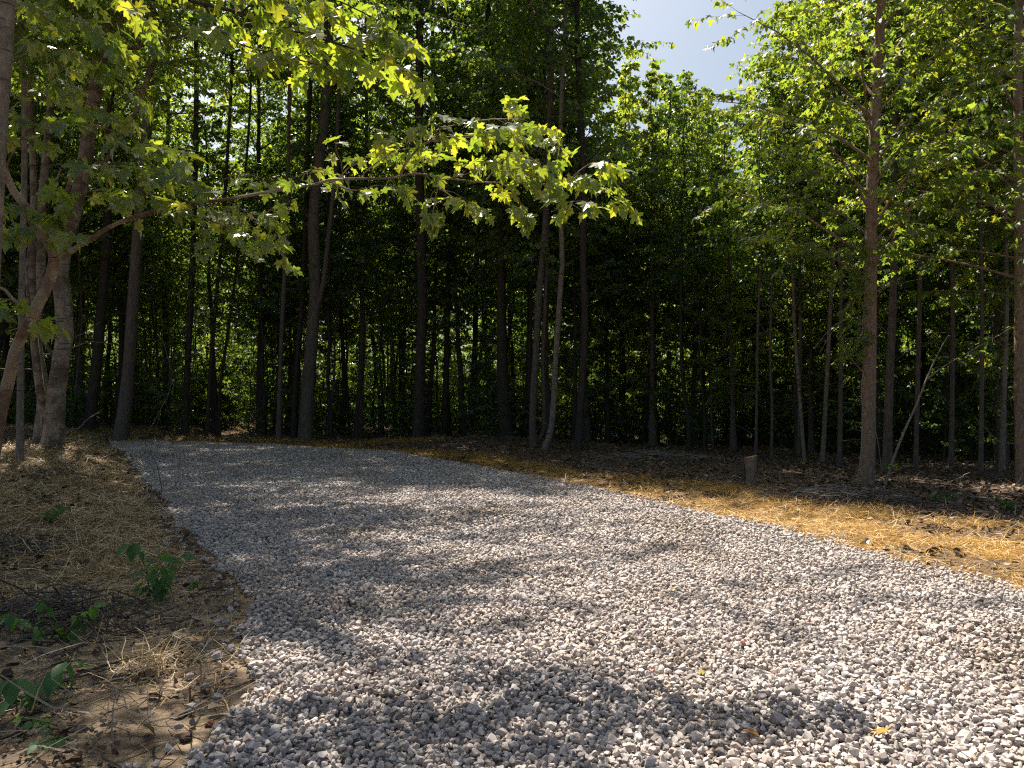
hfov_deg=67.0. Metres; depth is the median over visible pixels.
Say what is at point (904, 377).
sapling
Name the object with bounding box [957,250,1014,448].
sapling
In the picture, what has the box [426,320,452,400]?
sapling
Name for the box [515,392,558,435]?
shrub
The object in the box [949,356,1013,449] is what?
shrub
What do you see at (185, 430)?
forest tree
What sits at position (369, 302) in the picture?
slender tree
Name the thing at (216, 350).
sapling
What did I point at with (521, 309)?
slender tree
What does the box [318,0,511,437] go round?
forest tree
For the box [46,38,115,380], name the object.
forest tree
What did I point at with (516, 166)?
leaning maple
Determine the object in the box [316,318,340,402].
sapling
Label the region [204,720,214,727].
rock
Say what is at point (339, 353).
slender tree
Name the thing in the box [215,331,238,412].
sapling
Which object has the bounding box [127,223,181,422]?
slender tree
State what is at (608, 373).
sapling
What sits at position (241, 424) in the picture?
shrub
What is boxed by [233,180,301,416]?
slender tree
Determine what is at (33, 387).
shrub
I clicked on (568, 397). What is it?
shrub
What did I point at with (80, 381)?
forest tree
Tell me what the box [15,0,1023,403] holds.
sky
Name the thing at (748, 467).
stump
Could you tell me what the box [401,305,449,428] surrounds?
sapling
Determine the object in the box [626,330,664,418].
sapling
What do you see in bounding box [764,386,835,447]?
shrub
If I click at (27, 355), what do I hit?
sapling
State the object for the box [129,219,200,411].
understorey tree
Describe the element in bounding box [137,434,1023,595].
straw
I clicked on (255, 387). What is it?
shrub
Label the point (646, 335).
sapling
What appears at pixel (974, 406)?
shrub
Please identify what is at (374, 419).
shrub
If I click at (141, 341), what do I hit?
sapling
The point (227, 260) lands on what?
slender tree
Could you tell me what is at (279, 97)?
forest tree
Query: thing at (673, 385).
sapling
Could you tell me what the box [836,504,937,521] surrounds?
straw tuft
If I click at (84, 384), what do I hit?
shrub
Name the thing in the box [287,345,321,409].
sapling
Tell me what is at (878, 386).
forest tree
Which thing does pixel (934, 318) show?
understorey tree
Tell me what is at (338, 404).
shrub
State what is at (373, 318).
slender tree
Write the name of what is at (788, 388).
tulip tree
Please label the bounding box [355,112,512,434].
understorey tree
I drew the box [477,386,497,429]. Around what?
shrub
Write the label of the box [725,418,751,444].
shrub
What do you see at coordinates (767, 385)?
shrub
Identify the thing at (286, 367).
sapling
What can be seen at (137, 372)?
shrub
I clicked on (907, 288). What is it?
understorey tree
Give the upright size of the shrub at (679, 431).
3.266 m
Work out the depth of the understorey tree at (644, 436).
28.30 m
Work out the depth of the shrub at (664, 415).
32.15 m
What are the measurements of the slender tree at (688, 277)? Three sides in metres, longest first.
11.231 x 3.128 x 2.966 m
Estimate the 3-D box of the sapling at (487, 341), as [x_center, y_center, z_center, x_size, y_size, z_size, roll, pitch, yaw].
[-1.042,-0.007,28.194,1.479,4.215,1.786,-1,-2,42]
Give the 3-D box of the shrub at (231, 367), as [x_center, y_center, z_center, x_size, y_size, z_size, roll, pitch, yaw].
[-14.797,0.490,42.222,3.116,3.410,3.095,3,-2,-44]
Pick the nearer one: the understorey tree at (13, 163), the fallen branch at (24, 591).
the fallen branch at (24, 591)
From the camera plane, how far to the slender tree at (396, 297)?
36.39 m
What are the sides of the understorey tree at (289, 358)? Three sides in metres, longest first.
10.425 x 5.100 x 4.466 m
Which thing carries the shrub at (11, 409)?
on the ground
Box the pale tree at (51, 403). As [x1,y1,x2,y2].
[11,0,464,446]
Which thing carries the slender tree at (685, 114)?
on the ground
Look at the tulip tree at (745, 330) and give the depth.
30.90 m
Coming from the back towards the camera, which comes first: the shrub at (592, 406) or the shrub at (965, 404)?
the shrub at (592, 406)
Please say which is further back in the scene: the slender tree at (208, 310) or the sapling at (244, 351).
the sapling at (244, 351)
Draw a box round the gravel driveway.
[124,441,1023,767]
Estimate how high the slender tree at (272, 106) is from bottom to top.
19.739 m
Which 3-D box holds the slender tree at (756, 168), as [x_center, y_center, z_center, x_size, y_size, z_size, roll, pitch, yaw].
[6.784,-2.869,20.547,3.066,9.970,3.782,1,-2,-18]
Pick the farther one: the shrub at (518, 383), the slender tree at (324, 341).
the shrub at (518, 383)
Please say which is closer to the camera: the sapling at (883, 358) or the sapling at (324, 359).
the sapling at (883, 358)
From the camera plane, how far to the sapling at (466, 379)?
38.76 m
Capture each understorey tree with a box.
[0,31,102,363]
[0,128,58,286]
[0,150,118,372]
[1,107,102,276]
[8,97,168,423]
[44,130,179,418]
[70,136,196,425]
[94,136,226,332]
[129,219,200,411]
[140,209,236,410]
[141,100,294,433]
[174,158,276,414]
[185,159,311,434]
[208,121,366,432]
[216,75,414,438]
[249,191,357,431]
[266,199,348,424]
[320,196,412,428]
[324,205,413,385]
[347,205,463,436]
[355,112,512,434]
[359,132,509,436]
[380,71,534,435]
[436,75,592,435]
[440,178,532,427]
[452,218,553,428]
[487,123,636,384]
[501,129,634,439]
[536,145,667,442]
[570,145,672,400]
[578,78,738,442]
[605,86,786,445]
[609,152,718,442]
[622,144,787,445]
[662,154,774,441]
[701,94,803,442]
[708,97,863,443]
[731,106,889,456]
[762,146,880,433]
[800,105,967,446]
[878,116,1013,451]
[878,127,948,441]
[879,284,943,435]
[886,224,965,387]
[888,187,996,353]
[965,240,1013,272]
[966,235,1013,311]
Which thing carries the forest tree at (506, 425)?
on the ground
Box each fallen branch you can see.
[0,579,116,627]
[0,598,83,626]
[0,601,153,649]
[0,676,127,690]
[0,722,74,740]
[3,490,62,508]
[8,653,155,707]
[77,409,101,428]
[199,579,251,589]
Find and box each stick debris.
[0,525,122,562]
[0,580,235,655]
[586,448,739,462]
[779,484,967,507]
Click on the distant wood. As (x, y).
(440, 335)
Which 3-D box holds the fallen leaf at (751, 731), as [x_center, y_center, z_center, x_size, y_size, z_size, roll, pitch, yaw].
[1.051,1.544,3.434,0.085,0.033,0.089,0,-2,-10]
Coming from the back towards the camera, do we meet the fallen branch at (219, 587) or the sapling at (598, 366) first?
the sapling at (598, 366)
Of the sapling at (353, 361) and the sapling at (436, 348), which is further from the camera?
the sapling at (436, 348)
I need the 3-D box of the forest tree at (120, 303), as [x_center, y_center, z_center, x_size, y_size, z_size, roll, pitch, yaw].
[-15.051,-9.675,30.412,7.601,22.822,8.373,-3,-6,28]
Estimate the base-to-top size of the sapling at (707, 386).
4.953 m
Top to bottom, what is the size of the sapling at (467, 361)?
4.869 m
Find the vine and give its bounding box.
[814,224,900,482]
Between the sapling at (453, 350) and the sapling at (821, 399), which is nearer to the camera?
the sapling at (821, 399)
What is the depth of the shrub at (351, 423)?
34.68 m
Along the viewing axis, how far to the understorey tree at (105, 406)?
32.79 m
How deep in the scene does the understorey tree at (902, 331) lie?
30.55 m
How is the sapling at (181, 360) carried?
on the ground
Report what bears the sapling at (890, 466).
on the ground
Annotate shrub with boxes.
[0,341,47,420]
[0,372,33,425]
[7,401,32,423]
[10,393,36,424]
[11,380,24,421]
[16,354,69,414]
[24,385,66,422]
[65,364,99,415]
[65,387,81,425]
[65,394,85,427]
[101,356,160,417]
[138,358,171,416]
[138,375,182,425]
[163,396,197,430]
[176,383,201,415]
[178,384,210,425]
[190,350,248,426]
[190,383,231,428]
[201,397,235,427]
[217,386,249,430]
[222,364,255,418]
[236,411,248,429]
[240,362,286,420]
[241,406,269,435]
[245,381,291,428]
[266,383,322,434]
[314,379,355,426]
[314,409,326,431]
[319,378,356,424]
[320,397,354,434]
[333,405,354,431]
[346,412,364,431]
[348,369,386,418]
[363,390,387,423]
[363,411,377,430]
[365,406,394,436]
[391,368,441,427]
[408,379,442,427]
[432,370,464,423]
[434,403,458,430]
[450,361,521,429]
[456,387,497,436]
[472,382,529,435]
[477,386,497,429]
[515,364,559,425]
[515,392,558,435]
[537,405,572,439]
[538,367,595,432]
[555,413,570,438]
[556,381,603,428]
[559,365,603,427]
[563,397,604,441]
[591,398,623,442]
[591,421,602,441]
[610,375,642,430]
[610,393,664,443]
[635,411,672,444]
[656,417,680,444]
[658,401,685,442]
[663,374,707,435]
[671,406,700,441]
[695,393,740,442]
[697,417,724,445]
[699,352,793,444]
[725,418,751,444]
[738,414,763,444]
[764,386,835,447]
[788,399,819,443]
[804,409,836,444]
[810,399,860,453]
[843,413,860,449]
[846,410,882,449]
[881,350,940,441]
[881,403,913,454]
[882,395,914,442]
[900,356,971,411]
[901,389,961,453]
[902,344,1013,447]
[922,416,963,455]
[924,399,985,454]
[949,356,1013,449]
[955,369,1013,441]
[955,390,1014,459]
[955,413,993,460]
[973,398,1013,450]
[1008,432,1014,460]
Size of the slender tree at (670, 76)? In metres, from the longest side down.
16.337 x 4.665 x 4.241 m
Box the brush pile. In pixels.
[742,483,914,501]
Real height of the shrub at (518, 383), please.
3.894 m
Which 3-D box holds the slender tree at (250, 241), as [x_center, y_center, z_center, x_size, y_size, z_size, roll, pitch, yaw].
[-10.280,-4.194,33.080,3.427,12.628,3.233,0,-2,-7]
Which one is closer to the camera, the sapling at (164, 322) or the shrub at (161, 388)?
the sapling at (164, 322)
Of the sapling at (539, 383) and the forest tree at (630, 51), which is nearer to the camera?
the forest tree at (630, 51)
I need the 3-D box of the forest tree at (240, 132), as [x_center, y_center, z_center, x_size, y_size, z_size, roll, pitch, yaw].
[-9.809,-8.344,30.908,6.933,20.926,6.877,-2,-4,32]
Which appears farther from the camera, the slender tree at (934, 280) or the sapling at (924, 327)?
the sapling at (924, 327)
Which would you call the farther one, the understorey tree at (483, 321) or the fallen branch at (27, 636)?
the understorey tree at (483, 321)
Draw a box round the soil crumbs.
[0,532,242,767]
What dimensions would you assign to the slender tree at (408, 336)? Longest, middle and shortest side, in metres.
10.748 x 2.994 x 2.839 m
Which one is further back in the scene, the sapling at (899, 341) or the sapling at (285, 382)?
the sapling at (285, 382)
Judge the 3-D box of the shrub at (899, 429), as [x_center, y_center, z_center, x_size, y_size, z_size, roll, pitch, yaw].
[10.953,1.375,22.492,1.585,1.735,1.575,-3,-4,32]
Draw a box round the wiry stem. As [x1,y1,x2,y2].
[145,342,170,511]
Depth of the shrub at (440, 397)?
39.12 m
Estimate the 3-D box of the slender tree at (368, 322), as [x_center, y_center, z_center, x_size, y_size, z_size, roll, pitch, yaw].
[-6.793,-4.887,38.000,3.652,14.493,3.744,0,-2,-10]
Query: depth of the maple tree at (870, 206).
14.15 m
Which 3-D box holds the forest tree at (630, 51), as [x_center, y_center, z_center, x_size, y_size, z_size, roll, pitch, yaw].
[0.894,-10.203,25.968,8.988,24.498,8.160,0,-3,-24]
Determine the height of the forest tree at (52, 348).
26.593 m
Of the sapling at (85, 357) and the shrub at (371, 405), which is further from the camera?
the shrub at (371, 405)
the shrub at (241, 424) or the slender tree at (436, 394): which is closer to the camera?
the slender tree at (436, 394)
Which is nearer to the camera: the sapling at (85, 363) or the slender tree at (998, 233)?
the slender tree at (998, 233)
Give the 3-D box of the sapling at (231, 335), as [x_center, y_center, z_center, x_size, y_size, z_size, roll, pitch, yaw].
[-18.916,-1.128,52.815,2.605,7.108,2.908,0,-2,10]
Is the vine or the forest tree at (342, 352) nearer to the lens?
the vine
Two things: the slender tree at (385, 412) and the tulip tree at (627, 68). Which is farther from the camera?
the slender tree at (385, 412)
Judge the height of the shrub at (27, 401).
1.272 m
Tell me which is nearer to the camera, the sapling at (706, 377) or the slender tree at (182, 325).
the sapling at (706, 377)
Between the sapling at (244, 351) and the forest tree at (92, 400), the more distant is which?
the sapling at (244, 351)
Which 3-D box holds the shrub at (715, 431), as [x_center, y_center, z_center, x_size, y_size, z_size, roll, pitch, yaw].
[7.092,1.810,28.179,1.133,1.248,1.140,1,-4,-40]
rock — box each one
[170,707,185,718]
[178,732,192,742]
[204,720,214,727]
[243,659,249,666]
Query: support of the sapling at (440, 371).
on the ground
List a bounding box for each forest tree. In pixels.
[0,0,200,442]
[1,18,89,422]
[6,3,211,423]
[14,20,151,423]
[17,17,176,379]
[25,0,198,429]
[38,0,276,440]
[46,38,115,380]
[64,28,204,378]
[66,1,254,426]
[89,73,192,415]
[133,0,307,436]
[138,73,216,385]
[165,6,358,432]
[194,98,266,394]
[210,0,360,418]
[211,13,368,423]
[212,0,448,439]
[244,3,413,435]
[274,0,466,437]
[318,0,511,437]
[327,63,431,403]
[332,0,536,434]
[338,23,443,429]
[339,59,433,412]
[362,0,621,447]
[366,0,640,436]
[401,0,555,432]
[404,0,514,435]
[410,0,655,435]
[418,0,674,440]
[423,5,557,251]
[455,0,647,451]
[459,10,599,380]
[506,74,551,386]
[760,4,981,459]
[781,0,1014,472]
[844,4,992,443]
[846,6,1007,456]
[849,11,1012,436]
[851,108,936,368]
[967,0,1023,247]
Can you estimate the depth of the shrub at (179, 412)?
31.24 m
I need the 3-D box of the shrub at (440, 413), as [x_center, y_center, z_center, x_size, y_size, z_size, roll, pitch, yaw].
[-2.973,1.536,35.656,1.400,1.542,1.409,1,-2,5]
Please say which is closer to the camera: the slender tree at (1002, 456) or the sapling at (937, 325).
the slender tree at (1002, 456)
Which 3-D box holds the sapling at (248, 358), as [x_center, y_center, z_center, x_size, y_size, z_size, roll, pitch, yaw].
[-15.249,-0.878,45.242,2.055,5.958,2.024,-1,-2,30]
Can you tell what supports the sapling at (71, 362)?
on the ground
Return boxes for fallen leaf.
[742,729,760,737]
[870,727,889,733]
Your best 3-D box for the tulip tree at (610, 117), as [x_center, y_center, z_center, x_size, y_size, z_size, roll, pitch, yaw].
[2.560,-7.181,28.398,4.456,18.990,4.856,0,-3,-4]
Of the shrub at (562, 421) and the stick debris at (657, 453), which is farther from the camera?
the shrub at (562, 421)
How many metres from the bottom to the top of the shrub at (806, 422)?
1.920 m
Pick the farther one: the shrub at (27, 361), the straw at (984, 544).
the shrub at (27, 361)
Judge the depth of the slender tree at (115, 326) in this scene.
36.10 m
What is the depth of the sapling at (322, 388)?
32.66 m
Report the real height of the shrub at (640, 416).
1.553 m
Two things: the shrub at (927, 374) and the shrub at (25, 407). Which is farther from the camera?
the shrub at (927, 374)
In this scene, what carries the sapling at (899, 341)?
on the ground
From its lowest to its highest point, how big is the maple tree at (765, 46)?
13.019 m
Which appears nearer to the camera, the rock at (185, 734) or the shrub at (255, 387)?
the rock at (185, 734)
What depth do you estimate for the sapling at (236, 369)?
35.48 m
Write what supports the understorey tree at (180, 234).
on the ground
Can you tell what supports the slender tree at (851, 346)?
on the ground
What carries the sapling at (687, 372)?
on the ground
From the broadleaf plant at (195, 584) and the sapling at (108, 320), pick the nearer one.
the broadleaf plant at (195, 584)
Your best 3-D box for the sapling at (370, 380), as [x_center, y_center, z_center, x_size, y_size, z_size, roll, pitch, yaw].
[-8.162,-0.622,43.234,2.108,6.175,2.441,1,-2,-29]
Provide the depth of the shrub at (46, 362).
34.69 m
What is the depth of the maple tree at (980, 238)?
16.62 m
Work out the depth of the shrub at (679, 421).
32.33 m
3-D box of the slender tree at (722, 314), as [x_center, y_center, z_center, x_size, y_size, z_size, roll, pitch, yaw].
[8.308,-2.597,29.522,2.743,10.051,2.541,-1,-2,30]
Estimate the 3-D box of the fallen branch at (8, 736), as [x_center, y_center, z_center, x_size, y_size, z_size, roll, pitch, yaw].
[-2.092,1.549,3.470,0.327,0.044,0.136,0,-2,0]
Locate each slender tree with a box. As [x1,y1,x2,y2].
[4,69,41,375]
[6,70,98,424]
[27,130,114,425]
[46,223,112,366]
[85,219,129,415]
[102,98,178,412]
[104,316,117,363]
[117,135,183,413]
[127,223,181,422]
[138,289,174,346]
[142,193,217,419]
[143,0,313,434]
[147,136,211,411]
[156,257,196,388]
[176,269,212,414]
[189,226,230,415]
[194,0,309,434]
[211,180,252,344]
[228,0,364,438]
[230,143,297,415]
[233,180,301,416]
[237,0,399,436]
[265,177,343,394]
[275,160,323,401]
[285,83,370,434]
[307,210,359,403]
[307,239,347,429]
[318,217,359,430]
[319,116,403,438]
[320,274,356,424]
[331,128,387,430]
[341,132,415,437]
[347,135,394,427]
[365,135,415,430]
[374,173,404,382]
[374,184,414,426]
[374,205,412,418]
[390,241,409,391]
[406,174,454,431]
[429,0,635,449]
[430,185,472,388]
[433,266,453,385]
[458,148,517,428]
[474,91,543,372]
[487,252,532,333]
[506,193,554,353]
[506,291,540,387]
[577,93,660,442]
[592,255,618,439]
[625,70,729,450]
[627,72,707,436]
[641,109,738,448]
[645,93,743,449]
[646,74,721,439]
[691,83,835,457]
[701,197,757,392]
[702,21,860,461]
[704,113,844,459]
[732,219,780,444]
[738,0,938,462]
[775,226,847,447]
[800,117,899,451]
[804,189,862,447]
[814,0,1023,470]
[837,123,898,439]
[842,63,942,450]
[844,246,900,345]
[899,0,1023,471]
[904,177,988,456]
[955,99,1011,381]
[962,168,1010,292]
[965,169,1014,462]
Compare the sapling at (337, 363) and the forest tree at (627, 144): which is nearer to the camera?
the forest tree at (627, 144)
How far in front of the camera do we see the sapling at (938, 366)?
20.03 m
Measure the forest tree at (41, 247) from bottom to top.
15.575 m
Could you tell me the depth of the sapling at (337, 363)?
39.76 m
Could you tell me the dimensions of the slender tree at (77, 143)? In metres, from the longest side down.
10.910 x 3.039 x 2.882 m
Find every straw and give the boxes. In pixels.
[0,423,305,742]
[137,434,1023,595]
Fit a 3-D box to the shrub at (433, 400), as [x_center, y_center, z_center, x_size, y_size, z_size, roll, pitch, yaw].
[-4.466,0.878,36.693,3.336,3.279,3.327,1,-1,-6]
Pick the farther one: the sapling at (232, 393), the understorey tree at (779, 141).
the sapling at (232, 393)
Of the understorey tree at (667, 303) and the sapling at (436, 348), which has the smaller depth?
the understorey tree at (667, 303)
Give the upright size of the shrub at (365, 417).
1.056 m
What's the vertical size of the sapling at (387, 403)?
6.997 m
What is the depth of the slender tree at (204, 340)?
39.52 m
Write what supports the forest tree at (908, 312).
on the ground
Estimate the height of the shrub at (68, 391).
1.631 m
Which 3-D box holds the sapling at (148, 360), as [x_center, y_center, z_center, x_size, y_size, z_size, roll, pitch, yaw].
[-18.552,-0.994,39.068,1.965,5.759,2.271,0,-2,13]
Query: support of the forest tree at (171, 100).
on the ground
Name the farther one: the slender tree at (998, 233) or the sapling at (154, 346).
the sapling at (154, 346)
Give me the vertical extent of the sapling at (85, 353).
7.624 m
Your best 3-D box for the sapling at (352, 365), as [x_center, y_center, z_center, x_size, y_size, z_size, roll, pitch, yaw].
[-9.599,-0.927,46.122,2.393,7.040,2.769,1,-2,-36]
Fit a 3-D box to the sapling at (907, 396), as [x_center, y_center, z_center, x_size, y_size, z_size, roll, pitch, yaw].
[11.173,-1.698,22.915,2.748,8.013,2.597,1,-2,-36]
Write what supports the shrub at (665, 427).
on the ground
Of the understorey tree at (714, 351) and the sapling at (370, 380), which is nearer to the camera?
the understorey tree at (714, 351)
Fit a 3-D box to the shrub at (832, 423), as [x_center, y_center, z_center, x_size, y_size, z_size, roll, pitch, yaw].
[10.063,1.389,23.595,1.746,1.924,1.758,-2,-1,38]
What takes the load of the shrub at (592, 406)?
on the ground
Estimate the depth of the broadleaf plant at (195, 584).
6.06 m
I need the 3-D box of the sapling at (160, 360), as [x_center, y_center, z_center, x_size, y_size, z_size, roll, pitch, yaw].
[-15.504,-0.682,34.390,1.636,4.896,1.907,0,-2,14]
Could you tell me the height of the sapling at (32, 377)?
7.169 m
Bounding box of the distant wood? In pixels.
[10,251,991,417]
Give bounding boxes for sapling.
[0,255,30,385]
[0,315,30,405]
[9,292,51,419]
[25,297,67,399]
[27,303,88,388]
[28,299,92,394]
[49,317,89,393]
[49,326,89,413]
[67,323,107,412]
[72,244,143,417]
[74,310,116,392]
[85,307,118,411]
[112,325,154,404]
[114,312,154,411]
[118,292,173,416]
[136,298,175,404]
[141,302,198,436]
[141,317,184,418]
[158,336,200,434]
[161,300,203,403]
[169,297,223,422]
[172,322,196,409]
[176,314,216,413]
[190,310,239,429]
[193,307,246,411]
[194,324,239,420]
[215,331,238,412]
[219,317,276,430]
[221,273,290,429]
[221,317,243,372]
[228,266,303,431]
[231,337,255,388]
[238,289,301,410]
[240,319,257,400]
[244,308,303,420]
[255,290,322,405]
[270,344,302,422]
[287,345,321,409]
[301,347,325,422]
[314,329,340,433]
[316,313,352,407]
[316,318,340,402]
[330,314,372,407]
[332,325,372,405]
[336,316,368,399]
[336,320,378,415]
[339,333,386,423]
[345,291,408,427]
[347,351,377,432]
[349,329,386,417]
[361,318,412,438]
[371,312,410,385]
[385,272,454,435]
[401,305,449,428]
[405,327,435,403]
[405,337,440,405]
[426,308,467,413]
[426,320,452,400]
[432,317,466,423]
[434,352,452,410]
[449,353,467,425]
[450,288,496,416]
[452,351,484,408]
[453,342,477,386]
[455,328,496,432]
[466,296,525,429]
[467,325,496,434]
[474,327,512,424]
[507,310,540,400]
[507,313,525,384]
[508,347,525,427]
[517,297,578,437]
[517,331,551,430]
[523,305,565,408]
[532,245,617,428]
[537,352,568,424]
[558,300,599,412]
[559,287,622,441]
[587,337,627,427]
[594,337,628,433]
[603,284,646,415]
[610,355,639,431]
[617,318,665,435]
[617,329,671,413]
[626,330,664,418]
[631,246,711,444]
[643,328,685,443]
[662,328,679,430]
[669,353,700,430]
[677,323,724,445]
[684,301,736,438]
[690,323,742,442]
[699,327,753,439]
[707,309,774,442]
[742,345,784,446]
[748,331,794,403]
[760,315,803,430]
[767,322,807,422]
[780,270,859,437]
[802,344,837,439]
[802,349,829,428]
[814,279,897,448]
[815,336,860,424]
[826,275,905,435]
[828,299,883,438]
[831,194,936,440]
[844,285,899,434]
[857,323,902,387]
[879,267,938,422]
[879,347,906,429]
[880,342,926,449]
[881,326,1015,484]
[897,255,963,444]
[899,318,930,432]
[905,301,948,391]
[913,309,990,461]
[921,270,988,418]
[923,257,1011,426]
[926,248,1010,443]
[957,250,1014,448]
[971,288,1013,413]
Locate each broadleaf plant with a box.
[0,598,107,646]
[0,660,91,714]
[11,715,73,754]
[42,504,70,521]
[114,544,195,602]
[188,582,203,590]
[929,493,957,501]
[994,497,1018,511]
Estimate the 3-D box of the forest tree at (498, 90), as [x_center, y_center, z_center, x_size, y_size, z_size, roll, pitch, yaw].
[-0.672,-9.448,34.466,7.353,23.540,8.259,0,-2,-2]
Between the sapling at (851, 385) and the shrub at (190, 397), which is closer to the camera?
the sapling at (851, 385)
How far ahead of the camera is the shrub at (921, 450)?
23.20 m
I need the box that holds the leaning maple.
[0,0,642,455]
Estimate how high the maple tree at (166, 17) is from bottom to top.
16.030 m
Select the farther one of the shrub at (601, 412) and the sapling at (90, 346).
the sapling at (90, 346)
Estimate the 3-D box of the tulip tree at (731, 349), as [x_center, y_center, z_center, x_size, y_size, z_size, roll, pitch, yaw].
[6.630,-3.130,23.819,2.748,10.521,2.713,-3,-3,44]
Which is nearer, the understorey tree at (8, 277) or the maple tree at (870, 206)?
the maple tree at (870, 206)
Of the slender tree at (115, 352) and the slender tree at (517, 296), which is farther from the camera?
the slender tree at (115, 352)
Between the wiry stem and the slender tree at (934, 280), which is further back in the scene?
the slender tree at (934, 280)
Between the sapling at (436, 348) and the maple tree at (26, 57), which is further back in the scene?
the sapling at (436, 348)
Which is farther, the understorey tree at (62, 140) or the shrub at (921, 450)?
the understorey tree at (62, 140)
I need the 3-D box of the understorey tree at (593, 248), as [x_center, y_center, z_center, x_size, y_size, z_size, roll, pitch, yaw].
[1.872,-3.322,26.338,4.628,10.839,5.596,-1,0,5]
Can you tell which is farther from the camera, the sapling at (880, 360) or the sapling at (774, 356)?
the sapling at (774, 356)
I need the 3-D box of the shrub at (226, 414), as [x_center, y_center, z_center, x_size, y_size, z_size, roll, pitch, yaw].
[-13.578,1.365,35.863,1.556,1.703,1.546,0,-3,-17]
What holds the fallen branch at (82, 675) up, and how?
on the ground
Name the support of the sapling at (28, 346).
on the ground
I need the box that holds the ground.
[0,416,1023,767]
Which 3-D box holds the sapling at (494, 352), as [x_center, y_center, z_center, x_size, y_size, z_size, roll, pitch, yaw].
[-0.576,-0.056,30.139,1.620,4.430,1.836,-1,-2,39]
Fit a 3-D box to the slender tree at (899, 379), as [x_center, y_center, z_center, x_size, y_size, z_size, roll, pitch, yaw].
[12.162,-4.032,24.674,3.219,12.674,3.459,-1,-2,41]
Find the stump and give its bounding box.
[740,455,756,483]
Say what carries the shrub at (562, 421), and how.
on the ground
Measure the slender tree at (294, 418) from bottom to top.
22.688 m
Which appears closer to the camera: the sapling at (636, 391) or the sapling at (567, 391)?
the sapling at (567, 391)
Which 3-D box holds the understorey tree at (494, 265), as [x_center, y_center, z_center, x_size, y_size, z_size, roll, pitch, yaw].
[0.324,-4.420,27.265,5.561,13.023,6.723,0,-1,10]
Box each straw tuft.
[44,613,246,694]
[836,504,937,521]
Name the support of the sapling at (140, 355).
on the ground
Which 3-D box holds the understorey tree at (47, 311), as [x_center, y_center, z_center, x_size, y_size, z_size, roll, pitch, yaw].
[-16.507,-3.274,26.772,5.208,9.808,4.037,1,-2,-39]
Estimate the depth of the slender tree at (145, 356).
35.59 m
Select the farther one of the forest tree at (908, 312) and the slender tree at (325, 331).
the forest tree at (908, 312)
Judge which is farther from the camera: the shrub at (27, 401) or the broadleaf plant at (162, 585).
the shrub at (27, 401)
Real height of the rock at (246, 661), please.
0.049 m
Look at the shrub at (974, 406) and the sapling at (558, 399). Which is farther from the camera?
the sapling at (558, 399)
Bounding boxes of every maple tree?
[0,0,375,462]
[0,0,449,278]
[1,0,226,258]
[13,0,106,87]
[13,0,234,70]
[22,0,377,50]
[657,0,1023,484]
[714,4,889,456]
[726,0,929,464]
[814,0,1023,466]
[816,0,1023,485]
[861,0,1023,474]
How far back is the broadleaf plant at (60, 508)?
9.36 m
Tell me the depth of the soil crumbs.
4.54 m
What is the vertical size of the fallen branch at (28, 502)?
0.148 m
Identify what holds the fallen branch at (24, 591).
on the straw at (112, 521)
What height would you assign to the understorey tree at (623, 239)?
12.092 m
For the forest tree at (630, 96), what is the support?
on the ground
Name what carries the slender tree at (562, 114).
on the ground
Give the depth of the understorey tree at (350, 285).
28.76 m
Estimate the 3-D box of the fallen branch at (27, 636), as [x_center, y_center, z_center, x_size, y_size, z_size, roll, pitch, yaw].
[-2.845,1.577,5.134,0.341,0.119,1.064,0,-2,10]
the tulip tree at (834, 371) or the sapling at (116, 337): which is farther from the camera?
the sapling at (116, 337)
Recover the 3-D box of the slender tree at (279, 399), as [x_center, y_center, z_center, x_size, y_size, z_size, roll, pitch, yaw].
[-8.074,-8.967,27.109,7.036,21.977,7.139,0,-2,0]
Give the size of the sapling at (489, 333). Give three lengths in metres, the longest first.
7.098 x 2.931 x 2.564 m
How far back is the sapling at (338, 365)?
41.26 m
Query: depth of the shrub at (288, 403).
30.24 m
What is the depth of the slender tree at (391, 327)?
41.80 m
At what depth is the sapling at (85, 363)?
34.81 m
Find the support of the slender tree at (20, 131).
on the ground
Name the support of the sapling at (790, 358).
on the ground
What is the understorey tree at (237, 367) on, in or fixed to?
on the ground
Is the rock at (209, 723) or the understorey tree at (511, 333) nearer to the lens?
the rock at (209, 723)
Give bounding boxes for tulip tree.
[0,21,54,381]
[523,0,642,440]
[586,62,653,437]
[599,70,700,445]
[604,53,675,431]
[626,77,700,440]
[632,61,678,381]
[671,85,748,436]
[684,114,775,450]
[700,111,779,440]
[738,129,777,371]
[763,120,850,451]
[768,206,821,439]
[779,15,904,441]
[920,9,1023,463]
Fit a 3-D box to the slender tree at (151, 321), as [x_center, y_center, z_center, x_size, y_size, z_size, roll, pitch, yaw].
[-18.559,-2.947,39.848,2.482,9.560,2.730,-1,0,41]
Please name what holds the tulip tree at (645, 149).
on the ground
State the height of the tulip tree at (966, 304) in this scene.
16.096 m
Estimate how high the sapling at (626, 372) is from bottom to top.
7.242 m
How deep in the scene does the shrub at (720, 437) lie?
30.70 m
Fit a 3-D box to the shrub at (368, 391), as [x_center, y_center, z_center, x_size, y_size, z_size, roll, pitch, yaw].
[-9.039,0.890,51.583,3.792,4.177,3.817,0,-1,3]
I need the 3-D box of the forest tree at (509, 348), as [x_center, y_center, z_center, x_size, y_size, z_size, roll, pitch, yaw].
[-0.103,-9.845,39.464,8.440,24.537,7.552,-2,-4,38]

